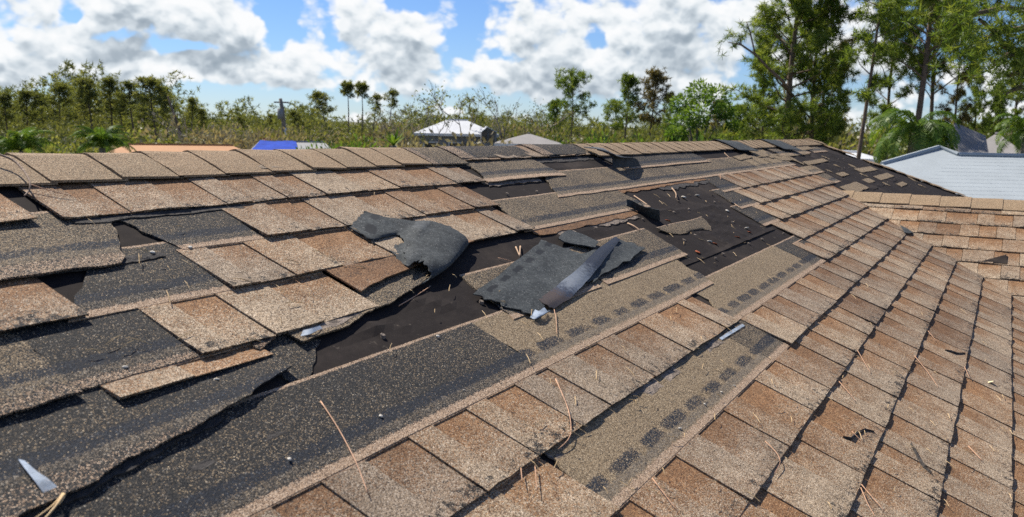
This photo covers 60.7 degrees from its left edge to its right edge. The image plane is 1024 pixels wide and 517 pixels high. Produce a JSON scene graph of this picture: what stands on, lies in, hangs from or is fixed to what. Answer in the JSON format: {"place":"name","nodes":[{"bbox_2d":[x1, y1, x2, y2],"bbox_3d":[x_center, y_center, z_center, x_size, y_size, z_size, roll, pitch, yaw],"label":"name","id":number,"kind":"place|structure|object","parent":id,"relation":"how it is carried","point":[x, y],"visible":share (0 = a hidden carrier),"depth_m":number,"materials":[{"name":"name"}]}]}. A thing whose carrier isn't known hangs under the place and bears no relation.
{"place":"outdoors","nodes":[
{"label":"outdoors","id":0,"kind":"place"},
{"bbox_2d":[108,143,238,152],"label":"orange roof house","id":1,"kind":"structure","parent":0,"point":[170,147],"depth_m":42.88,"materials":[{"name":"paint"}]},
{"bbox_2d":[234,116,249,127],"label":"pine tree","id":2,"kind":"object","parent":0,"point":[239,118],"visible":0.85,"depth_m":122.49,"materials":[{"name":"green plant"}]},
{"bbox_2d":[1,119,879,153],"bbox_3d":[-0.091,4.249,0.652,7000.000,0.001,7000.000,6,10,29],"label":"ground","id":3,"kind":"structure","parent":0,"point":[328,127],"depth_m":435.63,"materials":[{"name":"green plant"}]},
{"bbox_2d":[0,91,21,137],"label":"pine tree","id":4,"kind":"object","parent":3,"relation":"on","point":[5,99],"visible":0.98,"depth_m":106.65,"materials":[{"name":"green plant"}]},
{"bbox_2d":[7,88,44,128],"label":"pine tree","id":5,"kind":"object","parent":3,"relation":"on","point":[24,98],"visible":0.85,"depth_m":111.73,"materials":[{"name":"green plant"}]},
{"bbox_2d":[0,127,61,153],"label":"palm tree","id":6,"kind":"object","parent":3,"relation":"on","point":[21,140],"visible":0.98,"depth_m":42.96,"materials":[{"name":"green plant"}]},
{"bbox_2d":[28,92,52,133],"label":"pine tree","id":7,"kind":"object","parent":3,"relation":"on","point":[37,101],"visible":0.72,"depth_m":111.32,"materials":[{"name":"green plant"}]},
{"bbox_2d":[0,130,95,153],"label":"shrub","id":8,"kind":"object","parent":3,"relation":"on","point":[46,148],"visible":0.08,"depth_m":55.45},
{"bbox_2d":[36,80,78,139],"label":"pine tree","id":9,"kind":"object","parent":3,"relation":"on","point":[58,88],"visible":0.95,"depth_m":106.92,"materials":[{"name":"green plant"}]},
{"bbox_2d":[2,124,131,153],"bbox_3d":[-27.033,-6.001,52.131,7.313,4.020,9.800,33,33,74],"label":"shrub","id":10,"kind":"object","parent":3,"relation":"on","point":[67,143],"visible":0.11,"depth_m":52.13,"materials":[{"name":"green plant"}]},
{"bbox_2d":[22,135,113,153],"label":"shrub","id":11,"kind":"object","parent":3,"relation":"on","point":[51,147],"visible":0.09,"depth_m":48.18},
{"bbox_2d":[70,86,94,133],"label":"pine tree","id":12,"kind":"object","parent":3,"relation":"on","point":[78,99],"visible":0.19,"depth_m":119.08,"materials":[{"name":"green plant"}]},
{"bbox_2d":[69,76,106,129],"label":"pine tree","id":13,"kind":"object","parent":3,"relation":"on","point":[88,94],"visible":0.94,"depth_m":104.77,"materials":[{"name":"green plant"}]},
{"bbox_2d":[68,125,134,153],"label":"palm tree","id":14,"kind":"object","parent":3,"relation":"on","point":[103,139],"visible":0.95,"depth_m":32.08,"materials":[{"name":"green plant"}]},
{"bbox_2d":[95,74,125,128],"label":"pine tree","id":15,"kind":"object","parent":3,"relation":"on","point":[107,87],"visible":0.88,"depth_m":110.47,"materials":[{"name":"green plant"}]},
{"bbox_2d":[75,125,175,152],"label":"shrub","id":16,"kind":"object","parent":3,"relation":"on","point":[145,136],"visible":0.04,"depth_m":56.05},
{"bbox_2d":[111,79,143,134],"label":"pine tree","id":17,"kind":"object","parent":3,"relation":"on","point":[128,87],"visible":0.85,"depth_m":108.44,"materials":[{"name":"green plant"}]},
{"bbox_2d":[133,94,155,134],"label":"pine tree","id":18,"kind":"object","parent":3,"relation":"on","point":[142,117],"visible":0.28,"depth_m":128.95,"materials":[{"name":"green plant"}]},
{"bbox_2d":[93,132,199,152],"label":"shrub","id":19,"kind":"object","parent":3,"relation":"on","point":[168,141],"visible":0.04,"depth_m":50.38,"materials":[{"name":"green plant"}]},
{"bbox_2d":[127,74,176,140],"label":"pine tree","id":20,"kind":"object","parent":3,"relation":"on","point":[151,82],"visible":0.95,"depth_m":101.65,"materials":[{"name":"green plant"}]},
{"bbox_2d":[153,84,177,138],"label":"pine tree","id":21,"kind":"object","parent":3,"relation":"on","point":[165,105],"visible":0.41,"depth_m":106.57,"materials":[{"name":"green plant"}]},
{"bbox_2d":[146,108,197,143],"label":"bare tree","id":22,"kind":"object","parent":3,"relation":"on","point":[172,126],"visible":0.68,"depth_m":56.59,"materials":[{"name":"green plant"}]},
{"bbox_2d":[183,95,200,141],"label":"pine tree","id":23,"kind":"object","parent":3,"relation":"on","point":[192,101],"visible":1,"depth_m":109.20,"materials":[{"name":"green plant"}]},
{"bbox_2d":[194,107,209,139],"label":"pine tree","id":24,"kind":"object","parent":3,"relation":"on","point":[202,114],"visible":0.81,"depth_m":121.10,"materials":[{"name":"green plant"}]},
{"bbox_2d":[109,111,296,148],"bbox_3d":[-17.354,-6.033,50.755,8.627,4.830,10.464,4,9,17],"label":"shrub","id":25,"kind":"object","parent":3,"relation":"on","point":[148,129],"visible":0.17,"depth_m":48.27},
{"bbox_2d":[175,124,283,148],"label":"shrub","id":26,"kind":"object","parent":3,"relation":"on","point":[241,145],"visible":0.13,"depth_m":48.12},
{"bbox_2d":[226,121,319,148],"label":"shrub","id":27,"kind":"object","parent":3,"relation":"on","point":[254,131],"visible":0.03,"depth_m":57.28,"materials":[{"name":"green plant"}]},
{"bbox_2d":[274,98,288,138],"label":"utility pole","id":28,"kind":"object","parent":3,"relation":"on","point":[281,113],"visible":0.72,"depth_m":76.18,"materials":[{"name":"grey wood"}]},
{"bbox_2d":[246,124,317,140],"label":"shrub","id":29,"kind":"object","parent":3,"relation":"on","point":[289,136],"visible":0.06,"depth_m":56.29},
{"bbox_2d":[229,122,342,147],"bbox_3d":[-14.541,-6.868,58.068,6.269,4.529,8.400,4,9,20],"label":"shrub","id":30,"kind":"object","parent":3,"relation":"on","point":[271,135],"visible":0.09,"depth_m":57.28,"materials":[{"name":"green plant"}]},
{"bbox_2d":[252,140,328,148],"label":"tarped house","id":31,"kind":"structure","parent":3,"relation":"on","point":[304,144],"depth_m":46.35,"materials":[{"name":"paint"}]},
{"bbox_2d":[253,140,296,149],"bbox_3d":[-12.281,-5.798,45.218,2.380,0.558,2.475,-1,9,-14],"label":"blue tarp","id":32,"kind":"object","parent":31,"relation":"on","point":[265,145],"visible":0.73,"depth_m":45.44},
{"bbox_2d":[286,109,307,131],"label":"pine tree","id":33,"kind":"object","parent":3,"relation":"on","point":[293,115],"visible":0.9,"depth_m":105.12,"materials":[{"name":"green plant"}]},
{"bbox_2d":[306,89,337,134],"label":"pine tree","id":34,"kind":"object","parent":3,"relation":"on","point":[317,96],"visible":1,"depth_m":114.97,"materials":[{"name":"green plant"}]},
{"bbox_2d":[295,133,376,148],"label":"shrub","id":35,"kind":"object","parent":3,"relation":"on","point":[359,144],"visible":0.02,"depth_m":42.80,"materials":[{"name":"green plant"}]},
{"bbox_2d":[339,79,358,137],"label":"pine tree","id":36,"kind":"object","parent":3,"relation":"on","point":[348,88],"visible":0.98,"depth_m":113.79,"materials":[{"name":"green plant"}]},
{"bbox_2d":[309,117,410,147],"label":"shrub","id":37,"kind":"object","parent":3,"relation":"on","point":[335,136],"visible":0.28,"depth_m":73.25,"materials":[{"name":"green plant"}]},
{"bbox_2d":[353,80,371,134],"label":"pine tree","id":38,"kind":"object","parent":3,"relation":"on","point":[361,88],"visible":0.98,"depth_m":118.01,"materials":[{"name":"green plant"}]},
{"bbox_2d":[350,105,387,140],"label":"bare tree","id":39,"kind":"object","parent":3,"relation":"on","point":[363,124],"visible":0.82,"depth_m":69.02,"materials":[{"name":"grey plant"}]},
{"bbox_2d":[366,93,381,135],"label":"pine tree","id":40,"kind":"object","parent":3,"relation":"on","point":[377,98],"visible":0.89,"depth_m":122.08,"materials":[{"name":"green plant"}]},
{"bbox_2d":[376,126,403,147],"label":"fan palm","id":41,"kind":"object","parent":3,"relation":"on","point":[393,140],"visible":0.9,"depth_m":33.33,"materials":[{"name":"green plant"}]},
{"bbox_2d":[382,87,399,133],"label":"pine tree","id":42,"kind":"object","parent":3,"relation":"on","point":[392,93],"visible":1,"depth_m":116.48,"materials":[{"name":"green plant"}]},
{"bbox_2d":[363,112,420,147],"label":"shrub","id":43,"kind":"object","parent":3,"relation":"on","point":[383,132],"visible":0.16,"depth_m":68.86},
{"bbox_2d":[178,112,628,147],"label":"dry brush","id":44,"kind":"object","parent":3,"relation":"on","point":[319,130],"visible":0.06,"depth_m":96.79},
{"bbox_2d":[368,100,441,140],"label":"bare tree","id":45,"kind":"object","parent":3,"relation":"on","point":[373,114],"visible":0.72,"depth_m":66.29,"materials":[{"name":"grey plant"}]},
{"bbox_2d":[372,83,468,147],"bbox_3d":[-5.884,-8.006,56.906,6.163,7.073,3.507,7,10,33],"label":"bare tree","id":46,"kind":"object","parent":3,"relation":"on","point":[422,119],"visible":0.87,"depth_m":56.43,"materials":[{"name":"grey plant"}]},
{"bbox_2d":[370,130,488,147],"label":"shrub","id":47,"kind":"object","parent":3,"relation":"on","point":[410,143],"visible":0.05,"depth_m":45.60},
{"bbox_2d":[412,90,486,145],"bbox_3d":[-3.922,-8.400,60.812,3.046,6.669,6.608,8,11,39],"label":"bare tree","id":48,"kind":"object","parent":3,"relation":"on","point":[467,100],"visible":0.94,"depth_m":60.74,"materials":[{"name":"grey plant"}]},
{"bbox_2d":[410,109,498,140],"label":"shrub","id":49,"kind":"object","parent":3,"relation":"on","point":[467,117],"visible":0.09,"depth_m":84.11,"materials":[{"name":"green plant"}]},
{"bbox_2d":[413,119,498,146],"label":"white roof house","id":50,"kind":"structure","parent":3,"relation":"on","point":[480,133],"depth_m":61.61,"materials":[{"name":"metal"}]},
{"bbox_2d":[419,122,510,146],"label":"shrub","id":51,"kind":"object","parent":3,"relation":"on","point":[478,141],"visible":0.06,"depth_m":43.51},
{"bbox_2d":[474,103,511,139],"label":"bare tree","id":52,"kind":"object","parent":3,"relation":"on","point":[491,123],"visible":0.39,"depth_m":71.88,"materials":[{"name":"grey plant"}]},
{"bbox_2d":[464,86,521,138],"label":"bare tree","id":53,"kind":"object","parent":3,"relation":"on","point":[495,102],"visible":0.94,"depth_m":62.33,"materials":[{"name":"grey plant"}]},
{"bbox_2d":[0,102,1003,153],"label":"undergrowth","id":54,"kind":"object","parent":3,"relation":"on","point":[54,124],"visible":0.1,"depth_m":99.63,"materials":[{"name":"green plant"}]},
{"bbox_2d":[0,59,1017,153],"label":"wood","id":55,"kind":"object","parent":3,"relation":"on","point":[249,117],"visible":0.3,"depth_m":140.42,"materials":[{"name":"plant"}]},
{"bbox_2d":[487,117,558,141],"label":"shrub","id":56,"kind":"object","parent":3,"relation":"on","point":[514,128],"visible":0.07,"depth_m":71.65,"materials":[{"name":"green plant"}]},
{"bbox_2d":[494,132,560,145],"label":"grey roof house","id":57,"kind":"structure","parent":3,"relation":"on","point":[528,138],"depth_m":44.30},
{"bbox_2d":[496,119,580,143],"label":"shrub","id":58,"kind":"object","parent":3,"relation":"on","point":[519,129],"visible":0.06,"depth_m":65.41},
{"bbox_2d":[501,120,584,143],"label":"shrub","id":59,"kind":"object","parent":3,"relation":"on","point":[541,135],"visible":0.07,"depth_m":60.73,"materials":[{"name":"green plant"}]},
{"bbox_2d":[525,98,572,134],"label":"bare tree","id":60,"kind":"object","parent":3,"relation":"on","point":[545,116],"visible":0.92,"depth_m":75.39,"materials":[{"name":"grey plant"}]},
{"bbox_2d":[540,97,571,134],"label":"pine tree","id":61,"kind":"object","parent":3,"relation":"on","point":[552,104],"visible":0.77,"depth_m":103.12,"materials":[{"name":"green plant"}]},
{"bbox_2d":[553,67,597,139],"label":"pine tree","id":62,"kind":"object","parent":3,"relation":"on","point":[563,82],"visible":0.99,"depth_m":92.91,"materials":[{"name":"green plant"}]},
{"bbox_2d":[536,130,625,143],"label":"shrub","id":63,"kind":"object","parent":3,"relation":"on","point":[603,139],"visible":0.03,"depth_m":49.42,"materials":[{"name":"green plant"}]},
{"bbox_2d":[598,98,631,139],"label":"pine tree","id":64,"kind":"object","parent":3,"relation":"on","point":[613,106],"visible":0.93,"depth_m":87.95,"materials":[{"name":"green plant"}]},
{"bbox_2d":[576,121,668,143],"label":"shrub","id":65,"kind":"object","parent":3,"relation":"on","point":[635,138],"visible":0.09,"depth_m":51.62,"materials":[{"name":"green plant"}]},
{"bbox_2d":[572,123,673,143],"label":"shrub","id":66,"kind":"object","parent":3,"relation":"on","point":[657,136],"visible":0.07,"depth_m":54.57,"materials":[{"name":"green plant"}]},
{"bbox_2d":[606,72,646,138],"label":"pine tree","id":67,"kind":"object","parent":3,"relation":"on","point":[631,80],"visible":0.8,"depth_m":95.25,"materials":[{"name":"green plant"}]},
{"bbox_2d":[631,65,674,136],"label":"pine tree","id":68,"kind":"object","parent":3,"relation":"on","point":[655,77],"visible":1,"depth_m":92.72,"materials":[{"name":"green plant"}]},
{"bbox_2d":[623,127,699,141],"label":"shrub","id":69,"kind":"object","parent":3,"relation":"on","point":[641,139],"visible":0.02,"depth_m":52.25,"materials":[{"name":"green plant"}]},
{"bbox_2d":[658,91,677,132],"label":"pine tree","id":70,"kind":"object","parent":3,"relation":"on","point":[666,114],"visible":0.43,"depth_m":106.66,"materials":[{"name":"green plant"}]},
{"bbox_2d":[663,77,744,141],"bbox_3d":[11.455,-7.299,53.069,4.769,7.470,5.559,0,9,-10],"label":"puffy tree","id":71,"kind":"object","parent":3,"relation":"on","point":[686,113],"visible":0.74,"depth_m":52.48,"materials":[{"name":"green plant"}]},
{"bbox_2d":[703,98,732,135],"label":"pine tree","id":72,"kind":"object","parent":3,"relation":"on","point":[712,123],"visible":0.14,"depth_m":96.03,"materials":[{"name":"green plant"}]},
{"bbox_2d":[722,101,761,139],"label":"pine tree","id":73,"kind":"object","parent":3,"relation":"on","point":[737,117],"visible":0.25,"depth_m":66.47,"materials":[{"name":"green plant"}]},
{"bbox_2d":[736,30,781,139],"bbox_3d":[14.159,-7.944,49.351,2.772,9.958,2.772,6,10,28],"label":"pine tree","id":74,"kind":"object","parent":3,"relation":"on","point":[763,125],"visible":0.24,"depth_m":48.96,"materials":[{"name":"green plant"}]},
{"bbox_2d":[697,119,835,145],"bbox_3d":[13.576,-5.080,48.142,6.861,5.286,6.218,-1,9,-17],"label":"shrub","id":75,"kind":"object","parent":3,"relation":"on","point":[706,135],"visible":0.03,"depth_m":48.83,"materials":[{"name":"green plant"}]},
{"bbox_2d":[713,0,868,141],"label":"pine tree","id":76,"kind":"object","parent":3,"relation":"on","point":[788,112],"visible":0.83,"depth_m":36.94,"materials":[{"name":"green plant"}]},
{"bbox_2d":[716,17,793,96],"bbox_3d":[10.163,-8.400,36.132,3.645,3.314,1.426,1,9,-1],"label":"leaning snag","id":77,"kind":"object","parent":76,"relation":"attached to","point":[776,75],"visible":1,"depth_m":35.88,"materials":[{"name":"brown wood"}]},
{"bbox_2d":[752,118,868,150],"bbox_3d":[16.376,-5.284,49.159,6.670,5.486,10.712,0,9,-10],"label":"shrub","id":78,"kind":"object","parent":3,"relation":"on","point":[847,148],"visible":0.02,"depth_m":47.09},
{"bbox_2d":[770,0,856,143],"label":"pine tree","id":79,"kind":"object","parent":3,"relation":"on","point":[814,81],"visible":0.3,"depth_m":38.50,"materials":[{"name":"green plant"}]},
{"bbox_2d":[806,3,860,115],"bbox_3d":[15.073,-9.082,41.443,3.007,14.642,2.687,2,9,6],"label":"pine tree","id":80,"kind":"object","parent":3,"relation":"on","point":[852,39],"visible":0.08,"depth_m":41.32,"materials":[{"name":"green plant"}]},
{"bbox_2d":[817,38,851,142],"bbox_3d":[19.808,-8.520,53.948,2.332,9.935,2.084,4,9,20],"label":"pine tree","id":81,"kind":"object","parent":3,"relation":"on","point":[848,121],"visible":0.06,"depth_m":53.41,"materials":[{"name":"green plant"}]},
{"bbox_2d":[791,107,891,162],"bbox_3d":[18.679,-5.894,51.138,9.202,6.078,11.161,1,9,-2],"label":"shrub","id":82,"kind":"object","parent":3,"relation":"on","point":[853,146],"visible":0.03,"depth_m":51.45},
{"bbox_2d":[797,122,919,163],"bbox_3d":[18.176,-4.698,46.370,7.433,5.260,6.737,3,9,14],"label":"shrub","id":83,"kind":"object","parent":3,"relation":"on","point":[843,135],"visible":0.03,"depth_m":45.07,"materials":[{"name":"green plant"}]},
{"bbox_2d":[835,109,921,157],"bbox_3d":[23.343,-6.379,55.212,7.115,6.194,11.426,4,9,20],"label":"shrub","id":84,"kind":"object","parent":3,"relation":"on","point":[867,145],"visible":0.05,"depth_m":54.40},
{"bbox_2d":[836,0,921,158],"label":"pine tree","id":85,"kind":"object","parent":3,"relation":"on","point":[887,49],"visible":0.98,"depth_m":27.31,"materials":[{"name":"green plant"}]},
{"bbox_2d":[862,0,925,160],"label":"pine tree","id":86,"kind":"object","parent":3,"relation":"on","point":[905,90],"visible":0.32,"depth_m":41.35,"materials":[{"name":"green plant"}]},
{"bbox_2d":[866,108,962,163],"bbox_3d":[9.088,-0.979,20.063,1.921,4.848,2.046,3,9,12],"label":"palm tree","id":87,"kind":"object","parent":3,"relation":"on","point":[925,129],"visible":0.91,"depth_m":19.39,"materials":[{"name":"green plant"}]},
{"bbox_2d":[854,0,1021,121],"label":"pine tree","id":88,"kind":"object","parent":3,"relation":"on","point":[924,56],"visible":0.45,"depth_m":35.21,"materials":[{"name":"green plant"}]},
{"bbox_2d":[887,0,990,122],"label":"pine tree","id":89,"kind":"object","parent":3,"relation":"on","point":[943,67],"visible":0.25,"depth_m":38.74,"materials":[{"name":"green plant"}]},
{"bbox_2d":[929,5,978,127],"bbox_3d":[20.428,-6.705,40.484,2.194,10.458,2.455,3,9,13],"label":"pine tree","id":90,"kind":"object","parent":3,"relation":"on","point":[957,96],"visible":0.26,"depth_m":40.38,"materials":[{"name":"green plant"}]},
{"bbox_2d":[902,0,1023,120],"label":"overhanging tree","id":91,"kind":"object","parent":3,"relation":"on","point":[998,29],"visible":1,"depth_m":18.27,"materials":[{"name":"plant"}]},
{"bbox_2d":[959,63,993,131],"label":"pine tree","id":92,"kind":"object","parent":3,"relation":"on","point":[985,121],"visible":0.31,"depth_m":41.70,"materials":[{"name":"green plant"}]},
{"bbox_2d":[970,84,1013,143],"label":"pine tree","id":93,"kind":"object","parent":3,"relation":"on","point":[996,109],"visible":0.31,"depth_m":47.43,"materials":[{"name":"green plant"}]},
{"bbox_2d":[988,56,1023,145],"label":"pine tree","id":94,"kind":"object","parent":3,"relation":"on","point":[1015,111],"visible":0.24,"depth_m":49.54,"materials":[{"name":"green plant"}]},
{"bbox_2d":[994,113,1023,153],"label":"palm tree","id":95,"kind":"object","parent":3,"relation":"on","point":[1018,121],"visible":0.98,"depth_m":23.10,"materials":[{"name":"green plant"}]},
{"bbox_2d":[0,138,1023,516],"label":"house","id":96,"kind":"structure","parent":0,"point":[164,424],"depth_m":1.69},
{"bbox_2d":[0,154,30,195],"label":"twig","id":97,"kind":"object","parent":96,"relation":"on","point":[20,166],"visible":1,"depth_m":1.53,"materials":[{"name":"wood"}]},
{"bbox_2d":[18,459,56,490],"bbox_3d":[-0.508,0.233,0.933,0.065,0.025,0.018,6,10,29],"label":"plastic strip","id":98,"kind":"object","parent":96,"relation":"on","point":[35,475],"visible":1,"depth_m":0.93,"materials":[{"name":"white"}]},
{"bbox_2d":[301,326,321,335],"bbox_3d":[-0.326,0.118,1.429,0.014,0.009,0.053,6,10,29],"label":"plastic shred","id":99,"kind":"object","parent":96,"relation":"on","point":[310,331],"visible":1,"depth_m":1.42,"materials":[{"name":"white"}]},
{"bbox_2d":[320,401,367,492],"bbox_3d":[-0.226,0.251,1.187,0.009,0.065,0.197,-4,10,-29],"label":"pine needle","id":100,"kind":"object","parent":96,"relation":"on","point":[345,442],"visible":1,"depth_m":1.20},
{"bbox_2d":[349,211,468,284],"bbox_3d":[-0.241,-0.032,1.932,0.234,0.124,0.361,3,9,9],"label":"curled shingle","id":101,"kind":"object","parent":96,"relation":"on","point":[437,248],"visible":0.98,"depth_m":1.95,"materials":[{"name":"asphalt"}]},
{"bbox_2d":[85,181,1012,508],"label":"needle litter","id":102,"kind":"object","parent":96,"relation":"on","point":[529,361],"visible":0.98,"depth_m":1.71,"materials":[{"name":"plant"}]},
{"bbox_2d":[473,237,644,318],"bbox_3d":[0.137,0.015,2.230,0.189,0.100,0.928,5,9,23],"label":"folded shingle","id":103,"kind":"object","parent":96,"relation":"on","point":[537,278],"visible":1,"depth_m":2.09,"materials":[{"name":"grey"}]},
{"bbox_2d":[559,230,597,247],"bbox_3d":[0.187,-0.052,2.444,0.097,0.041,0.148,3,9,12],"label":"shingle scrap","id":104,"kind":"object","parent":96,"relation":"on","point":[573,237],"visible":1,"depth_m":2.44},
{"bbox_2d":[584,147,640,167],"bbox_3d":[0.478,-0.423,3.669,0.182,0.083,0.318,15,16,57],"label":"lifted ridge flap","id":105,"kind":"object","parent":96,"relation":"on","point":[618,161],"visible":1,"depth_m":3.60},
{"bbox_2d":[626,199,659,220],"bbox_3d":[0.453,-0.165,3.023,0.119,0.074,0.046,3,9,11],"label":"standing scrap","id":106,"kind":"object","parent":96,"relation":"on","point":[653,213],"visible":1,"depth_m":3.02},
{"bbox_2d":[656,216,711,234],"bbox_3d":[0.634,-0.108,3.103,0.085,0.043,0.487,6,10,29],"label":"torn remnant","id":107,"kind":"object","parent":96,"relation":"on","point":[687,226],"visible":1,"depth_m":3.08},
{"bbox_2d":[0,0,1023,133],"label":"sky","id":108,"kind":"structure","parent":0,"point":[267,51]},
{"bbox_2d":[843,150,873,161],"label":"white shed","id":109,"kind":"structure","parent":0,"point":[866,157],"depth_m":32.12,"materials":[{"name":"metal"}]},
{"bbox_2d":[880,145,1023,199],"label":"neighbour house","id":110,"kind":"structure","parent":0,"point":[985,175],"depth_m":14.04,"materials":[{"name":"grey"}]},
{"bbox_2d":[946,123,1019,152],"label":"grey house","id":111,"kind":"structure","parent":0,"point":[973,141],"depth_m":25.82,"materials":[{"name":"grey"}]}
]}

